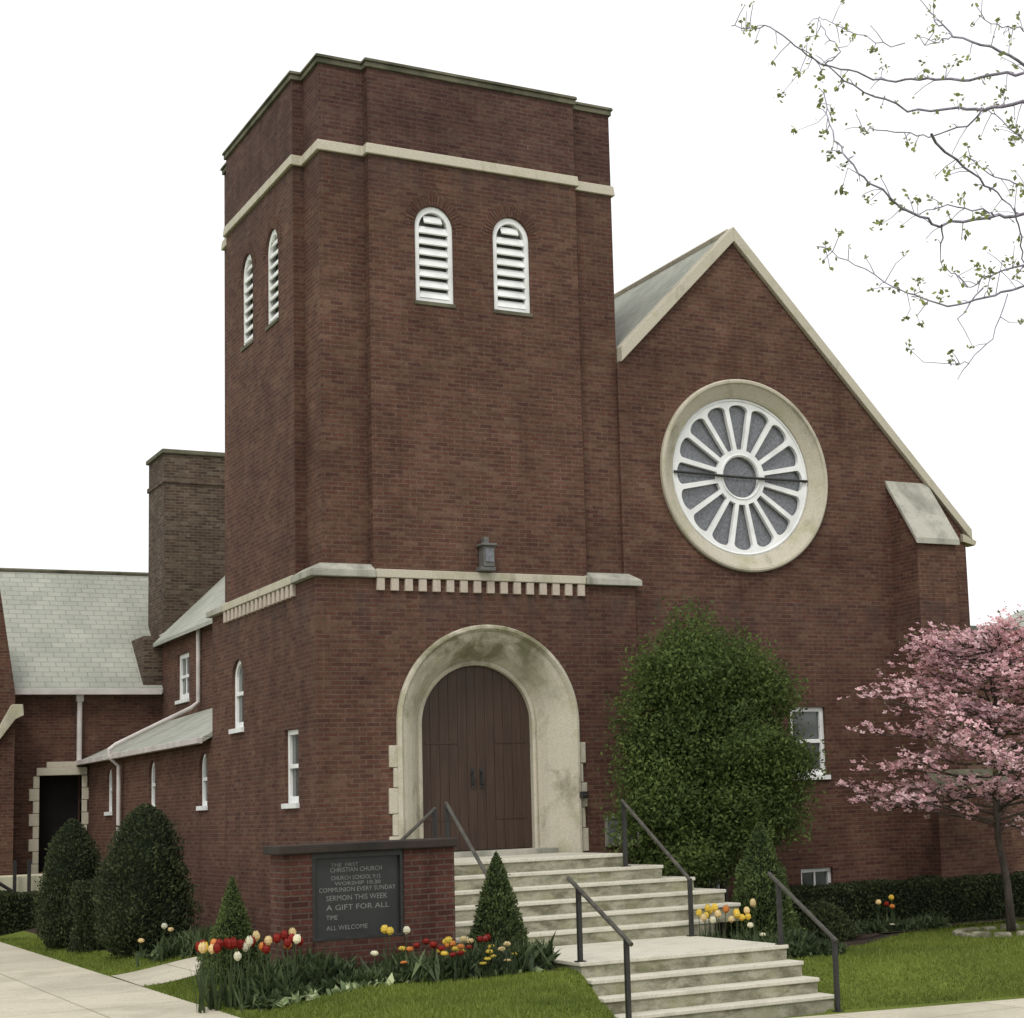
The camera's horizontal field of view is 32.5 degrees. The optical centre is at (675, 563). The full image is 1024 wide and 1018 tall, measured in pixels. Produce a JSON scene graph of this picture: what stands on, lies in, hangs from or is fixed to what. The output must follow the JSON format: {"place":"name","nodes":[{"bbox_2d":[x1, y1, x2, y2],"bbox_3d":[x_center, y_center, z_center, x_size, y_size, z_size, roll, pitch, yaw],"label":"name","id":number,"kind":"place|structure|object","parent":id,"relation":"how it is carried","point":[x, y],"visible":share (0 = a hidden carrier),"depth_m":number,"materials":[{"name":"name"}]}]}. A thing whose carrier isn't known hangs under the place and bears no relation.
{"place":"outdoors","nodes":[
{"label":"outdoors","id":0,"kind":"place"},
{"bbox_2d":[0,942,239,1017],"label":"path","id":1,"kind":"structure","parent":0,"point":[34,985],"depth_m":20.41,"materials":[{"name":"concrete"}]},
{"bbox_2d":[194,941,210,1011],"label":"tulip","id":2,"kind":"object","parent":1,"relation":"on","point":[207,945],"visible":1,"depth_m":18.18,"materials":[{"name":"green plant"}]},
{"bbox_2d":[194,941,212,1012],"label":"tulip","id":3,"kind":"object","parent":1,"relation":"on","point":[197,981],"visible":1,"depth_m":18.13,"materials":[{"name":"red plant"}]},
{"bbox_2d":[199,953,215,1009],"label":"tulip","id":4,"kind":"object","parent":1,"relation":"on","point":[208,996],"visible":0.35,"depth_m":18.39,"materials":[{"name":"green plant"}]},
{"bbox_2d":[205,944,218,1009],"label":"tulip","id":5,"kind":"object","parent":1,"relation":"on","point":[210,949],"visible":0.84,"depth_m":18.42,"materials":[{"name":"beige plant"}]},
{"bbox_2d":[210,943,227,1010],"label":"tulip","id":6,"kind":"object","parent":1,"relation":"on","point":[217,948],"visible":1,"depth_m":18.25,"materials":[{"name":"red plant"}]},
{"bbox_2d":[112,957,201,985],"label":"side path","id":7,"kind":"structure","parent":0,"point":[175,970],"depth_m":22.37,"materials":[{"name":"concrete"}]},
{"bbox_2d":[189,942,208,1012],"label":"tulip","id":8,"kind":"object","parent":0,"point":[202,946],"visible":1,"depth_m":18.08,"materials":[{"name":"green plant"}]},
{"bbox_2d":[0,917,1023,1017],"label":"lawn ground","id":9,"kind":"structure","parent":0,"point":[23,934],"depth_m":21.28,"materials":[{"name":"green plant"}]},
{"bbox_2d":[0,860,30,891],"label":"stoop railing","id":10,"kind":"object","parent":9,"relation":"on","point":[2,885],"visible":0.39,"depth_m":33.72,"materials":[{"name":"black metal"}]},
{"bbox_2d":[0,890,40,935],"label":"hedge","id":11,"kind":"object","parent":9,"relation":"on","point":[16,908],"visible":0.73,"depth_m":32.20,"materials":[{"name":"green plant"}]},
{"bbox_2d":[0,873,44,892],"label":"side stoop","id":12,"kind":"object","parent":9,"relation":"on","point":[21,883],"depth_m":33.95,"materials":[{"name":"beige concrete"}]},
{"bbox_2d":[24,927,109,950],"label":"soil","id":13,"kind":"structure","parent":9,"relation":"on","point":[32,930],"depth_m":31.75,"materials":[{"name":"brown soil"}]},
{"bbox_2d":[31,818,103,948],"bbox_3d":[-9.695,5.159,28.047,1.291,2.119,1.302,2,-9,-30],"label":"conical evergreen","id":14,"kind":"object","parent":13,"relation":"on","point":[73,853],"visible":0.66,"depth_m":27.73,"materials":[{"name":"green plant"}]},
{"bbox_2d":[86,802,203,956],"bbox_3d":[-7.679,4.586,25.254,1.534,2.225,1.666,2,-9,-30],"label":"conical evergreen","id":15,"kind":"object","parent":13,"relation":"on","point":[144,887],"visible":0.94,"depth_m":24.87,"materials":[{"name":"green plant"}]},
{"bbox_2d":[65,879,107,952],"bbox_3d":[-8.859,5.412,26.724,0.934,1.160,0.996,-2,-8,-1],"label":"clipped hedge","id":16,"kind":"object","parent":9,"relation":"on","point":[82,902],"visible":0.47,"depth_m":26.47,"materials":[{"name":"green plant"}]},
{"bbox_2d":[133,938,146,968],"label":"tulip","id":17,"kind":"object","parent":9,"relation":"on","point":[141,940],"visible":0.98,"depth_m":23.40,"materials":[{"name":"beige plant"}]},
{"bbox_2d":[157,923,170,962],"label":"tulip","id":18,"kind":"object","parent":9,"relation":"on","point":[164,926],"visible":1,"depth_m":23.53,"materials":[{"name":"white plant"}]},
{"bbox_2d":[206,939,225,1009],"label":"tulip","id":19,"kind":"object","parent":9,"relation":"on","point":[212,941],"visible":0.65,"depth_m":18.43,"materials":[{"name":"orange plant"}]},
{"bbox_2d":[208,939,228,1010],"bbox_3d":[-4.791,4.337,18.360,0.217,0.743,0.212,4,-11,-35],"label":"tulip","id":20,"kind":"object","parent":9,"relation":"on","point":[220,995],"visible":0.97,"depth_m":18.36,"materials":[{"name":"green plant"}]},
{"bbox_2d":[218,937,237,1007],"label":"tulip","id":21,"kind":"object","parent":9,"relation":"on","point":[225,991],"visible":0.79,"depth_m":18.47,"materials":[{"name":"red plant"}]},
{"bbox_2d":[197,876,264,983],"bbox_3d":[-5.262,4.350,20.614,0.770,1.321,0.777,2,-9,-30],"label":"conical evergreen","id":22,"kind":"object","parent":9,"relation":"on","point":[232,918],"visible":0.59,"depth_m":20.48,"materials":[{"name":"green plant"}]},
{"bbox_2d":[221,938,241,1008],"bbox_3d":[-4.677,4.316,18.281,0.221,0.743,0.191,-2,-8,-1],"label":"tulip","id":23,"kind":"object","parent":9,"relation":"on","point":[229,946],"visible":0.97,"depth_m":18.31,"materials":[{"name":"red plant"}]},
{"bbox_2d":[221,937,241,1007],"bbox_3d":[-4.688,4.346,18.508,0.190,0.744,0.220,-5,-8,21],"label":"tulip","id":24,"kind":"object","parent":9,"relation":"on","point":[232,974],"visible":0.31,"depth_m":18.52,"materials":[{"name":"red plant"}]},
{"bbox_2d":[227,938,243,1009],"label":"tulip","id":25,"kind":"object","parent":9,"relation":"on","point":[234,943],"visible":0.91,"depth_m":18.32,"materials":[{"name":"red plant"}]},
{"bbox_2d":[233,939,243,1006],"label":"tulip","id":26,"kind":"object","parent":9,"relation":"on","point":[240,944],"visible":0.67,"depth_m":18.58,"materials":[{"name":"red plant"}]},
{"bbox_2d":[231,951,250,1013],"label":"tulip","id":27,"kind":"object","parent":9,"relation":"on","point":[237,956],"visible":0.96,"depth_m":17.95,"materials":[{"name":"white plant"}]},
{"bbox_2d":[143,954,551,1009],"bbox_3d":[-4.553,4.987,21.675,3.158,0.355,7.564,2,-9,-30],"label":"pale bed foliage","id":28,"kind":"object","parent":9,"relation":"on","point":[297,996],"visible":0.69,"depth_m":18.21,"materials":[{"name":"green plant"}]},
{"bbox_2d":[263,838,457,966],"bbox_3d":[-3.524,4.088,19.616,2.095,1.886,0.620,2,-9,-30],"label":"church sign","id":29,"kind":"object","parent":9,"relation":"on","point":[349,899],"visible":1,"depth_m":19.45,"materials":[{"name":"red brick"}]},
{"bbox_2d":[256,969,559,1008],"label":"soil","id":30,"kind":"structure","parent":9,"relation":"on","point":[478,978],"depth_m":19.17,"materials":[{"name":"brown soil"}]},
{"bbox_2d":[237,942,249,992],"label":"tulip","id":31,"kind":"object","parent":30,"relation":"on","point":[245,948],"visible":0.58,"depth_m":18.59,"materials":[{"name":"white plant"}]},
{"bbox_2d":[241,936,255,1002],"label":"tulip","id":32,"kind":"object","parent":30,"relation":"on","point":[252,945],"visible":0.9,"depth_m":18.42,"materials":[{"name":"plant"}]},
{"bbox_2d":[240,936,260,999],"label":"tulip","id":33,"kind":"object","parent":30,"relation":"on","point":[249,941],"visible":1,"depth_m":18.37,"materials":[{"name":"green plant"}]},
{"bbox_2d":[251,931,269,968],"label":"tulip","id":34,"kind":"object","parent":30,"relation":"on","point":[256,934],"visible":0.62,"depth_m":18.68,"materials":[{"name":"beige plant"}]},
{"bbox_2d":[260,945,269,990],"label":"tulip","id":35,"kind":"object","parent":30,"relation":"on","point":[266,949],"visible":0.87,"depth_m":18.34,"materials":[{"name":"red plant"}]},
{"bbox_2d":[260,936,271,960],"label":"tulip","id":36,"kind":"object","parent":30,"relation":"on","point":[267,940],"visible":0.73,"depth_m":18.66,"materials":[{"name":"beige plant"}]},
{"bbox_2d":[268,933,285,971],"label":"tulip","id":37,"kind":"object","parent":30,"relation":"on","point":[277,938],"visible":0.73,"depth_m":18.55,"materials":[{"name":"red plant"}]},
{"bbox_2d":[276,930,287,964],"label":"tulip","id":38,"kind":"object","parent":30,"relation":"on","point":[283,934],"visible":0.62,"depth_m":18.86,"materials":[{"name":"red plant"}]},
{"bbox_2d":[278,938,297,988],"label":"tulip","id":39,"kind":"object","parent":30,"relation":"on","point":[287,943],"visible":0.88,"depth_m":18.27,"materials":[{"name":"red plant"}]},
{"bbox_2d":[283,933,302,972],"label":"tulip","id":40,"kind":"object","parent":30,"relation":"on","point":[290,936],"visible":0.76,"depth_m":18.58,"materials":[{"name":"red plant"}]},
{"bbox_2d":[285,934,303,983],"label":"tulip","id":41,"kind":"object","parent":30,"relation":"on","point":[296,938],"visible":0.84,"depth_m":18.50,"materials":[{"name":"white plant"}]},
{"bbox_2d":[291,937,306,980],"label":"tulip","id":42,"kind":"object","parent":30,"relation":"on","point":[300,943],"visible":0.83,"depth_m":18.57,"materials":[{"name":"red plant"}]},
{"bbox_2d":[378,925,396,966],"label":"tulip","id":43,"kind":"object","parent":30,"relation":"on","point":[384,929],"visible":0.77,"depth_m":18.99,"materials":[{"name":"yellow plant"}]},
{"bbox_2d":[381,927,400,968],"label":"tulip","id":44,"kind":"object","parent":30,"relation":"on","point":[390,930],"visible":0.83,"depth_m":18.99,"materials":[{"name":"yellow plant"}]},
{"bbox_2d":[398,926,409,959],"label":"tulip","id":45,"kind":"object","parent":30,"relation":"on","point":[406,929],"visible":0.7,"depth_m":19.21,"materials":[{"name":"white plant"}]},
{"bbox_2d":[430,941,436,982],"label":"tulip","id":46,"kind":"object","parent":30,"relation":"on","point":[433,944],"visible":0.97,"depth_m":18.67,"materials":[{"name":"red plant"}]},
{"bbox_2d":[444,936,456,978],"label":"tulip","id":47,"kind":"object","parent":30,"relation":"on","point":[448,939],"visible":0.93,"depth_m":18.73,"materials":[{"name":"yellow plant"}]},
{"bbox_2d":[456,936,466,959],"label":"tulip","id":48,"kind":"object","parent":30,"relation":"on","point":[463,938],"visible":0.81,"depth_m":19.00,"materials":[{"name":"beige plant"}]},
{"bbox_2d":[478,935,495,976],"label":"tulip","id":49,"kind":"object","parent":30,"relation":"on","point":[485,938],"visible":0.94,"depth_m":18.86,"materials":[{"name":"red plant"}]},
{"bbox_2d":[465,851,528,947],"bbox_3d":[-2.055,4.020,20.076,0.857,1.404,0.840,2,-9,-30],"label":"conical evergreen","id":50,"kind":"object","parent":30,"relation":"on","point":[497,915],"visible":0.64,"depth_m":19.94,"materials":[{"name":"green plant"}]},
{"bbox_2d":[444,952,462,981],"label":"tulip","id":51,"kind":"object","parent":9,"relation":"on","point":[453,954],"visible":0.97,"depth_m":18.60,"materials":[{"name":"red plant"}]},
{"bbox_2d":[451,944,469,979],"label":"tulip","id":52,"kind":"object","parent":9,"relation":"on","point":[460,946],"visible":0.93,"depth_m":18.72,"materials":[{"name":"orange plant"}]},
{"bbox_2d":[455,950,467,980],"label":"tulip","id":53,"kind":"object","parent":9,"relation":"on","point":[460,952],"visible":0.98,"depth_m":18.64,"materials":[{"name":"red plant"}]},
{"bbox_2d":[150,922,819,1009],"bbox_3d":[-3.165,4.784,20.953,9.250,0.874,6.193,-4,-8,11],"label":"tall bed foliage","id":54,"kind":"object","parent":9,"relation":"on","point":[317,965],"visible":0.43,"depth_m":18.89,"materials":[{"name":"green plant"}]},
{"bbox_2d":[478,949,496,977],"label":"tulip","id":55,"kind":"object","parent":9,"relation":"on","point":[488,952],"visible":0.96,"depth_m":18.82,"materials":[{"name":"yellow plant"}]},
{"bbox_2d":[498,946,506,975],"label":"tulip","id":56,"kind":"object","parent":9,"relation":"on","point":[504,966],"visible":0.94,"depth_m":18.93,"materials":[{"name":"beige plant"}]},
{"bbox_2d":[0,53,1023,941],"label":"church","id":57,"kind":"structure","parent":9,"relation":"on","point":[446,349],"depth_m":26.59,"materials":[{"name":"brown brick"}]},
{"bbox_2d":[38,775,77,871],"bbox_3d":[-12.976,5.448,36.508,0.850,1.970,0.060,2,-9,-30],"label":"side door","id":58,"kind":"structure","parent":57,"relation":"in","point":[58,795],"depth_m":36.50,"materials":[{"name":"black wood"}]},
{"bbox_2d":[104,770,111,815],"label":"window","id":59,"kind":"structure","parent":57,"relation":"in","point":[110,778],"depth_m":34.93,"materials":[{"name":"white paint"}]},
{"bbox_2d":[152,762,154,805],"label":"window","id":60,"kind":"structure","parent":57,"relation":"in","point":[153,767],"depth_m":31.89,"materials":[{"name":"white paint"}]},
{"bbox_2d":[175,652,188,704],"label":"window","id":61,"kind":"structure","parent":57,"relation":"in","point":[184,658],"depth_m":36.15,"materials":[{"name":"white paint"}]},
{"bbox_2d":[196,754,207,810],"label":"window","id":62,"kind":"structure","parent":57,"relation":"in","point":[204,806],"depth_m":28.86,"materials":[{"name":"white paint"}]},
{"bbox_2d":[229,660,243,733],"bbox_3d":[-6.789,2.066,27.132,0.155,1.148,0.700,2,-9,-30],"label":"window","id":63,"kind":"structure","parent":57,"relation":"in","point":[239,720],"depth_m":27.31,"materials":[{"name":"white paint"}]},
{"bbox_2d":[238,242,255,351],"bbox_3d":[-6.698,-4.220,27.481,0.160,1.694,0.920,2,-9,-30],"label":"louvre window","id":64,"kind":"structure","parent":57,"relation":"in","point":[250,263],"depth_m":27.61,"materials":[{"name":"white paint"}]},
{"bbox_2d":[263,216,280,330],"bbox_3d":[-6.042,-4.400,26.350,0.160,1.694,0.920,2,-9,-30],"label":"louvre window","id":65,"kind":"structure","parent":57,"relation":"in","point":[275,238],"depth_m":26.48,"materials":[{"name":"white paint"}]},
{"bbox_2d":[281,729,298,808],"bbox_3d":[-5.404,2.907,24.652,0.155,1.108,0.700,2,-9,-30],"label":"window","id":66,"kind":"structure","parent":57,"relation":"in","point":[293,765],"depth_m":24.82,"materials":[{"name":"white paint"}]},
{"bbox_2d":[404,194,462,307],"bbox_3d":[-3.575,-4.589,25.639,0.920,1.694,0.160,2,-9,-30],"label":"louvre window","id":67,"kind":"structure","parent":57,"relation":"in","point":[433,230],"depth_m":25.64,"materials":[{"name":"white paint"}]},
{"bbox_2d":[422,666,477,850],"bbox_3d":[-3.268,2.803,25.146,0.854,2.670,0.142,2,-9,-30],"label":"door","id":68,"kind":"structure","parent":57,"relation":"in","point":[448,717],"depth_m":25.17,"materials":[{"name":"brown wood"}]},
{"bbox_2d":[476,537,496,571],"bbox_3d":[-2.737,-0.132,25.208,0.250,0.500,0.240,2,-9,-30],"label":"lantern","id":69,"kind":"object","parent":57,"relation":"on","point":[486,556],"visible":1,"depth_m":25.14,"materials":[{"name":"grey metal"}]},
{"bbox_2d":[474,666,531,849],"bbox_3d":[-2.524,2.834,25.572,0.854,2.670,0.142,2,-9,-30],"label":"door","id":70,"kind":"structure","parent":57,"relation":"in","point":[501,712],"depth_m":25.56,"materials":[{"name":"brown wood"}]},
{"bbox_2d":[483,206,538,316],"bbox_3d":[-2.500,-4.544,26.255,0.920,1.694,0.160,2,-9,-30],"label":"louvre window","id":71,"kind":"structure","parent":57,"relation":"in","point":[510,240],"depth_m":26.26,"materials":[{"name":"white paint"}]},
{"bbox_2d":[604,816,639,845],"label":"window","id":72,"kind":"structure","parent":57,"relation":"in","point":[607,825],"depth_m":25.71,"materials":[{"name":"grey glass"}]},
{"bbox_2d":[660,379,827,572],"bbox_3d":[1.076,-1.392,27.958,3.130,3.130,0.295,2,-9,-30],"label":"rose window","id":73,"kind":"structure","parent":57,"relation":"in","point":[743,471],"depth_m":28.06,"materials":[{"name":"stone"}]},
{"bbox_2d":[790,707,830,779],"bbox_3d":[2.108,2.877,27.832,0.730,1.158,0.155,2,-9,-30],"label":"window","id":74,"kind":"structure","parent":57,"relation":"in","point":[813,715],"depth_m":27.95,"materials":[{"name":"white paint"}]},
{"bbox_2d":[801,867,830,885],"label":"window","id":75,"kind":"structure","parent":57,"relation":"in","point":[814,876],"depth_m":27.64,"materials":[{"name":"white paint"}]},
{"bbox_2d":[133,912,952,1010],"bbox_3d":[-1.168,5.198,23.986,11.846,0.605,7.882,2,-9,-30],"label":"bed foliage","id":76,"kind":"object","parent":9,"relation":"on","point":[822,946],"visible":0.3,"depth_m":22.11,"materials":[{"name":"green plant"}]},
{"bbox_2d":[454,852,833,1017],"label":"entrance steps","id":77,"kind":"structure","parent":9,"relation":"on","point":[676,971],"depth_m":21.47,"materials":[{"name":"concrete"}]},
{"bbox_2d":[401,807,436,838],"bbox_3d":[-3.686,4.046,22.095,1.473,1.853,0.100,2,-9,-30],"label":"handrail","id":78,"kind":"object","parent":77,"relation":"on","point":[433,812],"visible":0.26,"depth_m":22.49,"materials":[{"name":"black metal"}]},
{"bbox_2d":[444,801,486,875],"bbox_3d":[-2.537,3.872,21.697,0.105,1.833,1.478,3,-9,-33],"label":"handrail","id":79,"kind":"object","parent":77,"relation":"on","point":[447,809],"visible":0.33,"depth_m":22.10,"materials":[{"name":"black metal"}]},
{"bbox_2d":[566,876,632,1017],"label":"handrail","id":80,"kind":"object","parent":77,"relation":"on","point":[627,941],"visible":1,"depth_m":18.87,"materials":[{"name":"black metal"}]},
{"bbox_2d":[620,799,696,936],"bbox_3d":[-0.253,3.993,23.024,0.115,1.785,1.463,4,-10,-39],"label":"handrail","id":81,"kind":"object","parent":77,"relation":"on","point":[624,805],"visible":1,"depth_m":23.05,"materials":[{"name":"black metal"}]},
{"bbox_2d":[767,872,843,1011],"bbox_3d":[1.479,4.362,20.212,0.102,1.535,1.340,3,-9,-31],"label":"handrail","id":82,"kind":"object","parent":77,"relation":"on","point":[780,886],"visible":1,"depth_m":20.09,"materials":[{"name":"black metal"}]},
{"bbox_2d":[696,908,708,935],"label":"tulip","id":83,"kind":"object","parent":9,"relation":"on","point":[698,912],"visible":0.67,"depth_m":22.39,"materials":[{"name":"yellow plant"}]},
{"bbox_2d":[700,913,713,937],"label":"tulip","id":84,"kind":"object","parent":9,"relation":"on","point":[703,916],"visible":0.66,"depth_m":22.23,"materials":[{"name":"beige plant"}]},
{"bbox_2d":[591,595,832,937],"bbox_3d":[0.626,2.929,25.204,3.859,5.182,2.362,2,-9,-30],"label":"tall shrub","id":85,"kind":"object","parent":9,"relation":"on","point":[698,820],"visible":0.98,"depth_m":24.74,"materials":[{"name":"green plant"}]},
{"bbox_2d":[729,916,1023,947],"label":"soil","id":86,"kind":"structure","parent":9,"relation":"on","point":[859,939],"depth_m":25.22,"materials":[{"name":"brown soil"}]},
{"bbox_2d":[701,904,718,936],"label":"tulip","id":87,"kind":"object","parent":86,"relation":"on","point":[708,908],"visible":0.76,"depth_m":22.54,"materials":[{"name":"yellow plant"}]},
{"bbox_2d":[715,910,728,937],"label":"tulip","id":88,"kind":"object","parent":86,"relation":"on","point":[717,913],"visible":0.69,"depth_m":22.30,"materials":[{"name":"beige plant"}]},
{"bbox_2d":[723,905,728,935],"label":"tulip","id":89,"kind":"object","parent":86,"relation":"on","point":[725,908],"visible":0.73,"depth_m":22.61,"materials":[{"name":"orange plant"}]},
{"bbox_2d":[748,899,762,932],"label":"tulip","id":90,"kind":"object","parent":86,"relation":"on","point":[752,902],"visible":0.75,"depth_m":22.96,"materials":[{"name":"beige plant"}]},
{"bbox_2d":[720,821,805,938],"bbox_3d":[1.134,4.423,23.692,1.208,1.824,1.138,-6,-9,28],"label":"conical evergreen","id":91,"kind":"object","parent":86,"relation":"on","point":[756,882],"visible":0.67,"depth_m":23.46,"materials":[{"name":"green plant"}]},
{"bbox_2d":[795,900,859,940],"bbox_3d":[2.071,5.134,24.856,1.029,0.664,0.953,-6,-9,25],"label":"bush","id":92,"kind":"object","parent":86,"relation":"on","point":[836,922],"visible":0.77,"depth_m":24.61,"materials":[{"name":"green plant"}]},
{"bbox_2d":[878,901,892,928],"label":"tulip","id":93,"kind":"object","parent":86,"relation":"on","point":[886,903],"visible":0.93,"depth_m":25.83,"materials":[{"name":"red plant"}]},
{"bbox_2d":[788,871,1023,923],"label":"hedge","id":94,"kind":"object","parent":86,"relation":"on","point":[959,899],"visible":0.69,"depth_m":27.01,"materials":[{"name":"green plant"}]},
{"bbox_2d":[835,601,1023,932],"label":"dogwood tree","id":95,"kind":"object","parent":9,"relation":"on","point":[989,748],"visible":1,"depth_m":25.03,"materials":[{"name":"pink plant"}]},
{"bbox_2d":[971,931,991,937],"bbox_3d":[4.279,5.218,24.411,0.281,0.114,0.136,-7,-9,34],"label":"edging stone","id":96,"kind":"object","parent":9,"relation":"on","point":[981,933],"visible":0.57,"depth_m":24.36,"materials":[{"name":"stone"}]},
{"bbox_2d":[993,932,1011,937],"bbox_3d":[4.564,5.203,24.335,0.267,0.103,0.136,-3,-8,8],"label":"edging stone","id":97,"kind":"object","parent":9,"relation":"on","point":[997,934],"visible":0.57,"depth_m":24.28,"materials":[{"name":"stone"}]},
{"bbox_2d":[0,0,1023,625],"label":"sky","id":98,"kind":"structure","parent":0,"point":[118,118],"materials":[{"name":"white"}]},
{"bbox_2d":[793,998,1023,1017],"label":"pavement","id":99,"kind":"structure","parent":0,"point":[1011,1008],"depth_m":19.14,"materials":[{"name":"concrete"}]},
{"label":"verge ground","id":100,"kind":"structure","parent":0,"visible":0},
{"bbox_2d":[731,0,1023,379],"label":"maple tree","id":101,"kind":"object","parent":100,"relation":"on","point":[984,212],"visible":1,"depth_m":11.27,"materials":[{"name":"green plant"}]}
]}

